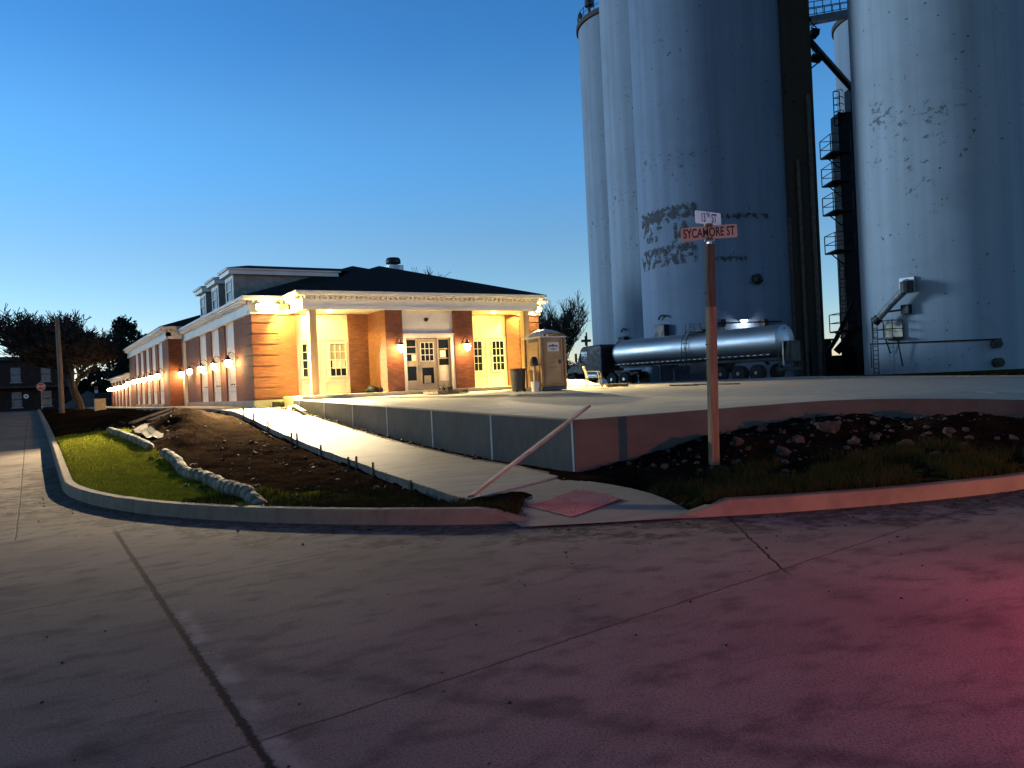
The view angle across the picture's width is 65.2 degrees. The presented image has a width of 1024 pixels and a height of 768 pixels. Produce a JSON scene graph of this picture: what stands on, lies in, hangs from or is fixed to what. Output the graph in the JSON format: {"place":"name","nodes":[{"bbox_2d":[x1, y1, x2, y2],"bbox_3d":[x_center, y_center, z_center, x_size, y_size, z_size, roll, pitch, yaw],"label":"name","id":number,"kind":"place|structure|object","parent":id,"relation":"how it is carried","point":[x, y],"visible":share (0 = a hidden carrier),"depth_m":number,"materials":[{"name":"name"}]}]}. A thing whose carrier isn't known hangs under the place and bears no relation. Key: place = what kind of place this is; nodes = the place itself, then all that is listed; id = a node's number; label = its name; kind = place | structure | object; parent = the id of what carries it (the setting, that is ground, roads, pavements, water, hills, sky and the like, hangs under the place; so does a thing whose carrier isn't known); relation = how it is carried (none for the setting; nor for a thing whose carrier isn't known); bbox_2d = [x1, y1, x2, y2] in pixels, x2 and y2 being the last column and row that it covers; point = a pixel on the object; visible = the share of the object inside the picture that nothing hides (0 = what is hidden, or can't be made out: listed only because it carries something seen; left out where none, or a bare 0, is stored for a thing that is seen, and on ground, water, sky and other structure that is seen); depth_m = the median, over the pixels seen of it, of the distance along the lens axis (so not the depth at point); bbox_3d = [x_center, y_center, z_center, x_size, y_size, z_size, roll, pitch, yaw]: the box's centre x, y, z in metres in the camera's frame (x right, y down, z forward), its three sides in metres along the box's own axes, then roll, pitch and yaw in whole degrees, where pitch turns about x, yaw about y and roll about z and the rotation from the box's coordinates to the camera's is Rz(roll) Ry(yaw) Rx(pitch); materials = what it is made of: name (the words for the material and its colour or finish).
{"place":"outdoors","nodes":[
{"label":"outdoors","id":0,"kind":"place"},
{"bbox_2d":[0,410,36,412],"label":"cross street","id":1,"kind":"structure","parent":0,"point":[18,411],"depth_m":79.02,"materials":[{"name":"asphalt"}]},
{"bbox_2d":[56,427,313,506],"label":"lawn grass","id":2,"kind":"structure","parent":0,"point":[71,438],"depth_m":16.38,"materials":[{"name":"plant"}]},
{"bbox_2d":[86,406,557,500],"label":"sidewalk","id":3,"kind":"structure","parent":0,"point":[462,477],"depth_m":17.11,"materials":[{"name":"concrete"}]},
{"bbox_2d":[467,405,590,498],"bbox_3d":[0.400,0.996,12.897,0.136,1.147,3.869,-3,0,31],"label":"leaning plank","id":4,"kind":"object","parent":3,"relation":"on","point":[482,487],"visible":1,"depth_m":12.53,"materials":[{"name":"wood"}]},
{"bbox_2d":[364,385,382,392],"bbox_3d":[-5.401,0.195,31.596,0.892,0.337,0.612,-3,0,-2],"label":"black bag","id":5,"kind":"object","parent":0,"point":[370,389],"visible":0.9,"depth_m":31.40,"materials":[{"name":"plastic"}]},
{"bbox_2d":[0,0,846,382],"label":"sky","id":6,"kind":"structure","parent":0,"point":[150,149],"materials":[{"name":"blue"}]},
{"bbox_2d":[439,385,452,389],"bbox_3d":[-2.514,0.121,30.221,0.552,0.190,0.322,-3,0,-31],"label":"tool pouch","id":7,"kind":"object","parent":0,"point":[445,388],"visible":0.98,"depth_m":30.14,"materials":[{"name":"black leather"}]},
{"bbox_2d":[0,411,1023,767],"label":"street","id":8,"kind":"structure","parent":0,"point":[608,649],"depth_m":5.34,"materials":[{"name":"concrete"}]},
{"bbox_2d":[5,489,1023,767],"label":"road grit","id":9,"kind":"object","parent":8,"relation":"on","point":[519,571],"visible":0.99,"depth_m":9.45,"materials":[{"name":"gravel"}]},
{"bbox_2d":[37,409,1023,524],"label":"kerb","id":10,"kind":"structure","parent":8,"relation":"on","point":[782,503],"depth_m":10.13,"materials":[{"name":"concrete"}]},
{"bbox_2d":[500,478,691,526],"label":"kerb ramp","id":11,"kind":"structure","parent":8,"relation":"on","point":[632,504],"depth_m":10.38,"materials":[{"name":"concrete"}]},
{"bbox_2d":[528,489,621,516],"bbox_3d":[0.875,1.589,10.836,0.970,0.068,1.900,-3,0,34],"label":"tactile panel","id":12,"kind":"object","parent":11,"relation":"on","point":[574,502],"visible":1,"depth_m":10.75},
{"bbox_2d":[40,369,1023,517],"bbox_3d":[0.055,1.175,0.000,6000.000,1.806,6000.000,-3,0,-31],"label":"ground","id":13,"kind":"structure","parent":0,"point":[189,446],"depth_m":14.98,"materials":[{"name":"soil"}]},
{"bbox_2d":[0,316,64,412],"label":"utility pole","id":14,"kind":"object","parent":13,"relation":"on","point":[60,372],"visible":0.83,"depth_m":54.35,"materials":[{"name":"brown wood"}]},
{"bbox_2d":[0,357,71,411],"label":"brick house","id":15,"kind":"structure","parent":13,"relation":"on","point":[18,381],"depth_m":95.79,"materials":[{"name":"brick"}]},
{"bbox_2d":[10,368,21,382],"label":"window","id":16,"kind":"structure","parent":15,"relation":"in","point":[15,372],"depth_m":95.19,"materials":[{"name":"grey glass"}]},
{"bbox_2d":[11,392,22,408],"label":"window","id":17,"kind":"structure","parent":15,"relation":"in","point":[16,396],"depth_m":95.18,"materials":[{"name":"glass"}]},
{"bbox_2d":[40,368,51,381],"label":"window","id":18,"kind":"structure","parent":15,"relation":"in","point":[45,374],"depth_m":96.78,"materials":[{"name":"grey glass"}]},
{"bbox_2d":[41,391,52,406],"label":"window","id":19,"kind":"structure","parent":15,"relation":"in","point":[46,395],"depth_m":96.78,"materials":[{"name":"glass"}]},
{"bbox_2d":[37,383,44,402],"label":"stop sign","id":20,"kind":"object","parent":13,"relation":"on","point":[40,386],"visible":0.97,"depth_m":78.41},
{"bbox_2d":[0,304,128,409],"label":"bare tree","id":21,"kind":"object","parent":13,"relation":"on","point":[35,345],"visible":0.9,"depth_m":63.31,"materials":[{"name":"plant"}]},
{"bbox_2d":[58,391,94,408],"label":"gravel pile","id":22,"kind":"object","parent":13,"relation":"on","point":[87,397],"visible":0.26,"depth_m":86.46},
{"bbox_2d":[74,365,112,394],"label":"tree line","id":23,"kind":"object","parent":13,"relation":"on","point":[84,385],"visible":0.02,"depth_m":114.85,"materials":[{"name":"plant"}]},
{"bbox_2d":[93,398,105,410],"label":"utility box","id":24,"kind":"object","parent":13,"relation":"on","point":[99,404],"visible":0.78,"depth_m":55.86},
{"bbox_2d":[94,393,111,405],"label":"dumpster","id":25,"kind":"object","parent":13,"relation":"on","point":[108,396],"visible":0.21,"depth_m":83.25,"materials":[{"name":"blue metal"}]},
{"bbox_2d":[99,315,146,392],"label":"evergreen tree","id":26,"kind":"object","parent":13,"relation":"on","point":[123,328],"visible":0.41,"depth_m":91.44,"materials":[{"name":"green plant"}]},
{"bbox_2d":[106,427,153,449],"bbox_3d":[-11.040,1.549,23.025,0.278,0.519,6.323,-3,0,-35],"label":"straw wattle","id":27,"kind":"object","parent":13,"relation":"on","point":[138,441],"visible":1,"depth_m":22.30,"materials":[{"name":"wicker"}]},
{"bbox_2d":[133,423,163,438],"bbox_3d":[-11.197,1.432,24.447,0.585,0.383,4.500,-3,0,-31],"label":"plastic sheet","id":28,"kind":"object","parent":13,"relation":"on","point":[146,431],"visible":0.95,"depth_m":24.00,"materials":[{"name":"plastic"}]},
{"bbox_2d":[128,407,174,423],"bbox_3d":[-13.682,1.168,30.604,0.160,0.454,6.206,-3,0,-10],"label":"long plank","id":29,"kind":"object","parent":13,"relation":"on","point":[148,416],"visible":1,"depth_m":29.98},
{"bbox_2d":[147,408,180,420],"bbox_3d":[-13.237,1.155,30.638,0.160,0.355,5.317,-3,0,-11],"label":"long plank","id":30,"kind":"object","parent":13,"relation":"on","point":[156,417],"visible":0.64,"depth_m":29.36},
{"bbox_2d":[160,448,266,505],"bbox_3d":[-5.759,1.735,14.750,0.393,0.684,9.514,-3,0,-32],"label":"straw wattle","id":31,"kind":"object","parent":13,"relation":"on","point":[220,483],"visible":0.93,"depth_m":13.20,"materials":[{"name":"wicker"}]},
{"bbox_2d":[222,410,235,415],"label":"form board","id":32,"kind":"object","parent":13,"relation":"on","point":[229,412],"visible":0.94,"depth_m":28.32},
{"bbox_2d":[236,412,258,426],"bbox_3d":[-8.623,1.143,26.058,0.049,0.446,3.682,-3,0,-29],"label":"form board","id":33,"kind":"object","parent":13,"relation":"on","point":[246,418],"visible":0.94,"depth_m":26.04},
{"bbox_2d":[259,422,289,440],"bbox_3d":[-6.796,1.354,22.832,0.049,0.454,3.682,-3,0,-29],"label":"form board","id":34,"kind":"object","parent":13,"relation":"on","point":[274,432],"visible":0.94,"depth_m":22.63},
{"bbox_2d":[272,401,284,406],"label":"concrete block","id":35,"kind":"structure","parent":13,"relation":"on","point":[279,404],"depth_m":30.23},
{"bbox_2d":[293,405,305,411],"bbox_3d":[-7.300,0.839,27.444,0.140,0.222,1.815,-3,0,-25],"label":"scrap plank","id":36,"kind":"object","parent":13,"relation":"on","point":[299,408],"visible":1,"depth_m":27.27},
{"bbox_2d":[111,406,492,506],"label":"soil clods","id":37,"kind":"object","parent":13,"relation":"on","point":[347,470],"visible":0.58,"depth_m":18.46,"materials":[{"name":"soil"}]},
{"bbox_2d":[290,436,331,459],"bbox_3d":[-4.959,1.546,19.613,0.049,0.402,3.682,-3,0,-30],"label":"form board","id":38,"kind":"object","parent":13,"relation":"on","point":[316,450],"visible":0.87,"depth_m":19.27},
{"bbox_2d":[107,257,548,408],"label":"brick building","id":39,"kind":"structure","parent":13,"relation":"on","point":[300,343],"depth_m":32.50,"materials":[{"name":"brick"}]},
{"bbox_2d":[186,363,197,374],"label":"wall lantern","id":40,"kind":"object","parent":39,"relation":"attached to","point":[189,370],"depth_m":40.20,"materials":[{"name":"glass"}]},
{"bbox_2d":[197,359,208,371],"bbox_3d":[-14.522,-0.852,37.623,0.545,0.606,0.330,-3,0,-31],"label":"wall lantern","id":41,"kind":"object","parent":39,"relation":"attached to","point":[200,366],"depth_m":37.49,"materials":[{"name":"glass"}]},
{"bbox_2d":[210,356,222,369],"bbox_3d":[-12.938,-0.927,34.983,0.545,0.606,0.330,-3,0,-31],"label":"wall lantern","id":42,"kind":"object","parent":39,"relation":"attached to","point":[213,363],"depth_m":34.86,"materials":[{"name":"glass"}]},
{"bbox_2d":[224,352,237,366],"bbox_3d":[-11.384,-1.000,32.395,0.545,0.606,0.330,-3,0,-31],"label":"wall lantern","id":43,"kind":"object","parent":39,"relation":"attached to","point":[228,361],"depth_m":32.27,"materials":[{"name":"glass"}]},
{"bbox_2d":[255,304,278,309],"bbox_3d":[-9.278,-2.918,30.263,0.852,0.234,0.294,-3,0,-31],"label":"floodlight","id":44,"kind":"object","parent":39,"relation":"attached to","point":[262,306],"visible":1,"depth_m":30.25,"materials":[{"name":"white"}]},
{"bbox_2d":[301,343,319,377],"bbox_3d":[-7.929,-0.929,31.418,0.740,1.380,0.065,-3,0,-31],"label":"window","id":45,"kind":"structure","parent":39,"relation":"in","point":[304,346],"depth_m":31.32,"materials":[{"name":"white glass"}]},
{"bbox_2d":[328,342,348,376],"bbox_3d":[-6.961,-0.974,32.000,0.800,1.380,0.065,-3,0,-31],"label":"window","id":46,"kind":"structure","parent":39,"relation":"in","point":[337,351],"depth_m":32.00,"materials":[{"name":"white glass"}]},
{"bbox_2d":[395,337,404,351],"bbox_3d":[-4.355,-1.530,31.002,0.330,0.606,0.545,-3,0,-31],"label":"wall lantern","id":47,"kind":"object","parent":39,"relation":"attached to","point":[400,345],"depth_m":30.83,"materials":[{"name":"glass"}]},
{"bbox_2d":[417,339,438,389],"bbox_3d":[-3.373,-0.772,32.108,0.880,2.100,0.122,-3,0,-31],"label":"door","id":48,"kind":"structure","parent":39,"relation":"in","point":[426,348],"depth_m":32.13,"materials":[{"name":"paint"}]},
{"bbox_2d":[462,336,470,350],"bbox_3d":[-1.872,-1.647,32.496,0.330,0.606,0.545,-3,0,-31],"label":"wall lantern","id":49,"kind":"object","parent":39,"relation":"attached to","point":[467,345],"depth_m":32.32,"materials":[{"name":"glass"}]},
{"bbox_2d":[473,340,483,371],"bbox_3d":[-1.584,-1.227,35.235,0.740,1.380,0.065,-3,0,-31],"label":"window","id":50,"kind":"structure","parent":39,"relation":"in","point":[477,344],"depth_m":35.30,"materials":[{"name":"white glass"}]},
{"bbox_2d":[491,340,505,370],"bbox_3d":[-0.617,-1.272,35.817,0.740,1.380,0.065,-3,0,-31],"label":"window","id":51,"kind":"structure","parent":39,"relation":"in","point":[497,346],"depth_m":35.82,"materials":[{"name":"white glass"}]},
{"bbox_2d":[177,482,532,515],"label":"verge grass","id":52,"kind":"structure","parent":13,"relation":"on","point":[395,501],"depth_m":11.48,"materials":[{"name":"plant"}]},
{"bbox_2d":[332,453,386,480],"bbox_3d":[-3.144,1.667,16.380,0.102,0.305,3.689,-3,0,-28],"label":"form board","id":53,"kind":"object","parent":13,"relation":"on","point":[366,468],"visible":0.83,"depth_m":16.23,"materials":[{"name":"wood"}]},
{"bbox_2d":[343,426,391,440],"bbox_3d":[-3.990,1.401,21.890,0.051,0.423,3.680,-3,0,-31],"label":"form board","id":54,"kind":"object","parent":13,"relation":"on","point":[367,433],"visible":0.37,"depth_m":21.77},
{"bbox_2d":[385,473,461,502],"bbox_3d":[-1.512,1.700,13.043,0.049,0.201,3.702,-3,0,-25],"label":"form board","id":55,"kind":"object","parent":13,"relation":"on","point":[421,488],"visible":0.76,"depth_m":12.82,"materials":[{"name":"wood"}]},
{"bbox_2d":[392,440,458,455],"bbox_3d":[-2.080,1.545,18.716,0.049,0.351,3.680,-3,0,-31],"label":"form board","id":56,"kind":"object","parent":13,"relation":"on","point":[426,448],"visible":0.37,"depth_m":18.52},
{"bbox_2d":[459,455,548,473],"bbox_3d":[-0.201,1.601,15.523,0.129,0.235,3.686,-3,0,-28],"label":"form board","id":57,"kind":"object","parent":13,"relation":"on","point":[508,464],"visible":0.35,"depth_m":15.07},
{"bbox_2d":[538,299,577,349],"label":"bare tree","id":58,"kind":"object","parent":13,"relation":"on","point":[542,323],"visible":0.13,"depth_m":92.44,"materials":[{"name":"brown plant"}]},
{"bbox_2d":[541,290,590,373],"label":"bare tree","id":59,"kind":"object","parent":13,"relation":"on","point":[563,324],"visible":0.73,"depth_m":91.67,"materials":[{"name":"plant"}]},
{"bbox_2d":[581,332,590,346],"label":"crossing signal","id":60,"kind":"object","parent":13,"relation":"on","point":[586,340],"visible":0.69,"depth_m":69.74,"materials":[{"name":"black metal"}]},
{"bbox_2d":[576,0,614,384],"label":"concrete silo","id":61,"kind":"object","parent":13,"relation":"on","point":[588,30],"visible":0.23,"depth_m":83.87,"materials":[{"name":"paint"}]},
{"bbox_2d":[567,344,650,383],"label":"semi truck","id":62,"kind":"object","parent":13,"relation":"on","point":[599,357],"visible":0.77,"depth_m":60.45,"materials":[{"name":"paint"}]},
{"bbox_2d":[599,0,645,382],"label":"concrete silo","id":63,"kind":"object","parent":13,"relation":"on","point":[621,166],"visible":0.32,"depth_m":72.33,"materials":[{"name":"paint"}]},
{"bbox_2d":[618,328,628,340],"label":"hatch box","id":64,"kind":"object","parent":63,"relation":"attached to","point":[624,337],"visible":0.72,"depth_m":72.37,"materials":[{"name":"metal"}]},
{"bbox_2d":[293,398,1023,471],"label":"retaining wall","id":65,"kind":"structure","parent":13,"relation":"on","point":[578,445],"depth_m":16.44,"materials":[{"name":"concrete"}]},
{"bbox_2d":[312,377,1023,418],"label":"parking slab","id":66,"kind":"structure","parent":13,"relation":"on","point":[629,399],"depth_m":22.51,"materials":[{"name":"concrete"}]},
{"bbox_2d":[423,389,468,394],"bbox_3d":[-2.492,0.296,30.100,1.450,0.160,1.000,-3,0,-39],"label":"pallet","id":67,"kind":"object","parent":66,"relation":"on","point":[438,392],"visible":0.95,"depth_m":29.84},
{"bbox_2d":[509,368,525,391],"bbox_3d":[0.232,-0.146,30.184,0.620,0.870,0.620,-3,0,-31],"label":"trash bin","id":68,"kind":"object","parent":66,"relation":"on","point":[517,375],"visible":1,"depth_m":29.95,"materials":[{"name":"grey plastic"}]},
{"bbox_2d":[530,357,539,391],"bbox_3d":[0.849,-0.369,29.665,0.330,1.300,0.365,-3,0,-31],"label":"pole in bucket","id":69,"kind":"object","parent":66,"relation":"on","point":[535,382],"visible":1,"depth_m":29.57,"materials":[{"name":"plastic"}]},
{"bbox_2d":[522,328,566,390],"bbox_3d":[1.266,-0.964,30.536,1.200,2.420,1.240,-3,0,-32],"label":"portable toilet","id":70,"kind":"object","parent":66,"relation":"on","point":[545,347],"visible":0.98,"depth_m":30.11,"materials":[{"name":"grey plastic"}]},
{"bbox_2d":[543,337,563,385],"bbox_3d":[1.570,-0.848,30.059,0.880,1.800,0.075,-3,0,-32],"label":"door","id":71,"kind":"structure","parent":70,"relation":"in","point":[552,347],"depth_m":30.05,"materials":[{"name":"beige plastic"}]},
{"bbox_2d":[567,379,600,385],"bbox_3d":[3.127,-0.104,35.000,1.500,0.337,0.700,-3,0,0],"label":"folded tarp","id":72,"kind":"object","parent":66,"relation":"on","point":[578,382],"visible":0.81,"depth_m":34.76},
{"bbox_2d":[582,366,602,387],"bbox_3d":[3.206,-0.284,31.948,0.706,0.880,0.608,-3,0,-3],"label":"plastic chair","id":73,"kind":"object","parent":66,"relation":"on","point":[585,372],"visible":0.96,"depth_m":31.69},
{"bbox_2d":[604,383,630,386],"bbox_3d":[4.280,0.043,32.450,1.050,0.130,0.600,-3,0,0],"label":"paver stack","id":74,"kind":"object","parent":66,"relation":"on","point":[617,385],"visible":0.97,"depth_m":32.15,"materials":[{"name":"beige concrete"}]},
{"bbox_2d":[669,384,698,385],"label":"loose board","id":75,"kind":"object","parent":66,"relation":"on","point":[685,385],"visible":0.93,"depth_m":31.27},
{"bbox_2d":[699,383,740,384],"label":"loose board","id":76,"kind":"object","parent":66,"relation":"on","point":[724,384],"visible":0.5,"depth_m":31.64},
{"bbox_2d":[613,322,801,381],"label":"tanker trailer","id":77,"kind":"object","parent":13,"relation":"on","point":[778,343],"visible":0.88,"depth_m":51.28,"materials":[{"name":"metal"}]},
{"bbox_2d":[681,210,737,465],"bbox_3d":[3.293,-0.570,13.015,0.863,4.472,0.277,-3,0,-12],"label":"street sign post","id":78,"kind":"object","parent":13,"relation":"on","point":[708,232],"visible":0.96,"depth_m":12.97,"materials":[{"name":"brown wood"}]},
{"bbox_2d":[628,0,794,381],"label":"concrete silo","id":79,"kind":"object","parent":13,"relation":"on","point":[707,106],"visible":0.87,"depth_m":59.03,"materials":[{"name":"paint"}]},
{"bbox_2d":[654,315,668,336],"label":"hatch box","id":80,"kind":"object","parent":79,"relation":"attached to","point":[661,330],"visible":0.79,"depth_m":60.40,"materials":[{"name":"metal"}]},
{"bbox_2d":[717,319,781,329],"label":"pipe rail","id":81,"kind":"object","parent":79,"relation":"attached to","point":[762,322],"visible":0.84,"depth_m":57.84,"materials":[{"name":"metal"}]},
{"bbox_2d":[751,274,762,284],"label":"wall vent","id":82,"kind":"object","parent":79,"relation":"attached to","point":[757,279],"depth_m":58.05,"materials":[{"name":"black metal"}]},
{"bbox_2d":[733,436,743,445],"bbox_3d":[3.933,1.003,13.894,0.202,0.198,0.249,-3,0,17],"label":"rock","id":83,"kind":"object","parent":13,"relation":"on","point":[738,441],"visible":0.91,"depth_m":13.80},
{"bbox_2d":[756,425,767,432],"bbox_3d":[4.873,0.883,15.595,0.216,0.176,0.142,-3,0,7],"label":"rock","id":84,"kind":"object","parent":13,"relation":"on","point":[759,428],"visible":0.97,"depth_m":15.55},
{"bbox_2d":[776,446,791,454],"bbox_3d":[4.526,1.148,13.422,0.209,0.225,0.293,-3,0,-31],"label":"rock","id":85,"kind":"object","parent":13,"relation":"on","point":[780,450],"visible":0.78,"depth_m":13.33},
{"bbox_2d":[792,435,804,442],"bbox_3d":[5.002,0.980,14.017,0.218,0.175,0.233,-3,0,-9],"label":"rock","id":86,"kind":"object","parent":13,"relation":"on","point":[797,438],"visible":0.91,"depth_m":13.93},
{"bbox_2d":[777,0,825,376],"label":"elevator tower","id":87,"kind":"structure","parent":13,"relation":"on","point":[801,174],"depth_m":62.20,"materials":[{"name":"metal"}]},
{"bbox_2d":[798,347,824,376],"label":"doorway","id":88,"kind":"structure","parent":87,"relation":"in","point":[814,362],"depth_m":61.85,"materials":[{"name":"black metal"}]},
{"bbox_2d":[609,411,1022,476],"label":"rubble","id":89,"kind":"object","parent":13,"relation":"on","point":[814,423],"visible":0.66,"depth_m":14.29,"materials":[{"name":"stone"}]},
{"bbox_2d":[631,375,1023,383],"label":"slab edge kerb","id":90,"kind":"structure","parent":13,"relation":"on","point":[852,377],"depth_m":41.02,"materials":[{"name":"concrete"}]},
{"bbox_2d":[816,421,840,432],"bbox_3d":[5.737,0.810,14.523,0.510,0.278,0.375,-3,0,-31],"label":"rock","id":91,"kind":"object","parent":13,"relation":"on","point":[831,426],"visible":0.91,"depth_m":14.39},
{"bbox_2d":[825,338,833,355],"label":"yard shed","id":92,"kind":"structure","parent":13,"relation":"on","point":[827,342],"depth_m":76.50,"materials":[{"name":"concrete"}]},
{"bbox_2d":[831,19,850,112],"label":"concrete silo","id":93,"kind":"object","parent":13,"relation":"on","point":[840,34],"visible":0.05,"depth_m":90.39,"materials":[{"name":"paint"}]},
{"bbox_2d":[819,89,863,374],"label":"dryer tower","id":94,"kind":"structure","parent":13,"relation":"on","point":[849,346],"depth_m":72.10,"materials":[{"name":"metal"}]},
{"bbox_2d":[810,22,850,91],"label":"grain spout","id":95,"kind":"object","parent":94,"relation":"attached to","point":[818,56],"visible":0.79,"depth_m":68.73,"materials":[{"name":"metal"}]},
{"bbox_2d":[851,437,860,444],"bbox_3d":[5.894,0.982,13.765,0.190,0.138,0.218,-3,0,36],"label":"rock","id":96,"kind":"object","parent":13,"relation":"on","point":[856,441],"visible":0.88,"depth_m":13.69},
{"bbox_2d":[868,434,879,439],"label":"rock","id":97,"kind":"object","parent":13,"relation":"on","point":[874,437],"visible":1,"depth_m":14.10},
{"bbox_2d":[871,317,903,374],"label":"access platform","id":98,"kind":"structure","parent":13,"relation":"on","point":[893,331],"depth_m":53.54,"materials":[{"name":"metal"}]},
{"bbox_2d":[896,439,914,445],"bbox_3d":[6.562,1.002,13.309,0.246,0.174,0.234,-3,0,-17],"label":"rock","id":99,"kind":"object","parent":13,"relation":"on","point":[909,440],"visible":0.56,"depth_m":13.23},
{"bbox_2d":[847,0,1023,374],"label":"concrete silo","id":100,"kind":"object","parent":13,"relation":"on","point":[937,91],"visible":0.97,"depth_m":51.16,"materials":[{"name":"paint"}]},
{"bbox_2d":[871,276,915,324],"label":"loading spout","id":101,"kind":"object","parent":100,"relation":"attached to","point":[907,285],"visible":1,"depth_m":52.33,"materials":[{"name":"metal"}]},
{"bbox_2d":[870,338,1001,367],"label":"wall pipe","id":102,"kind":"object","parent":100,"relation":"attached to","point":[928,341],"depth_m":51.76,"materials":[{"name":"metal"}]},
{"bbox_2d":[990,339,1002,347],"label":"aeration fan","id":103,"kind":"object","parent":100,"relation":"attached to","point":[996,343],"visible":1,"depth_m":49.96},
{"bbox_2d":[991,358,1004,366],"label":"aeration fan","id":104,"kind":"object","parent":100,"relation":"attached to","point":[997,362],"visible":1,"depth_m":49.96},
{"bbox_2d":[942,427,955,434],"bbox_3d":[7.787,0.842,14.241,0.214,0.146,0.275,-3,0,37],"label":"rock","id":105,"kind":"object","parent":13,"relation":"on","point":[948,430],"visible":0.91,"depth_m":14.16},
{"bbox_2d":[809,0,847,25],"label":"catwalk bridge","id":106,"kind":"structure","parent":0,"point":[831,16],"depth_m":71.86,"materials":[{"name":"metal"}]},
{"bbox_2d":[648,434,1023,501],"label":"verge grass","id":107,"kind":"structure","parent":0,"point":[869,477],"depth_m":11.09,"materials":[{"name":"plant"}]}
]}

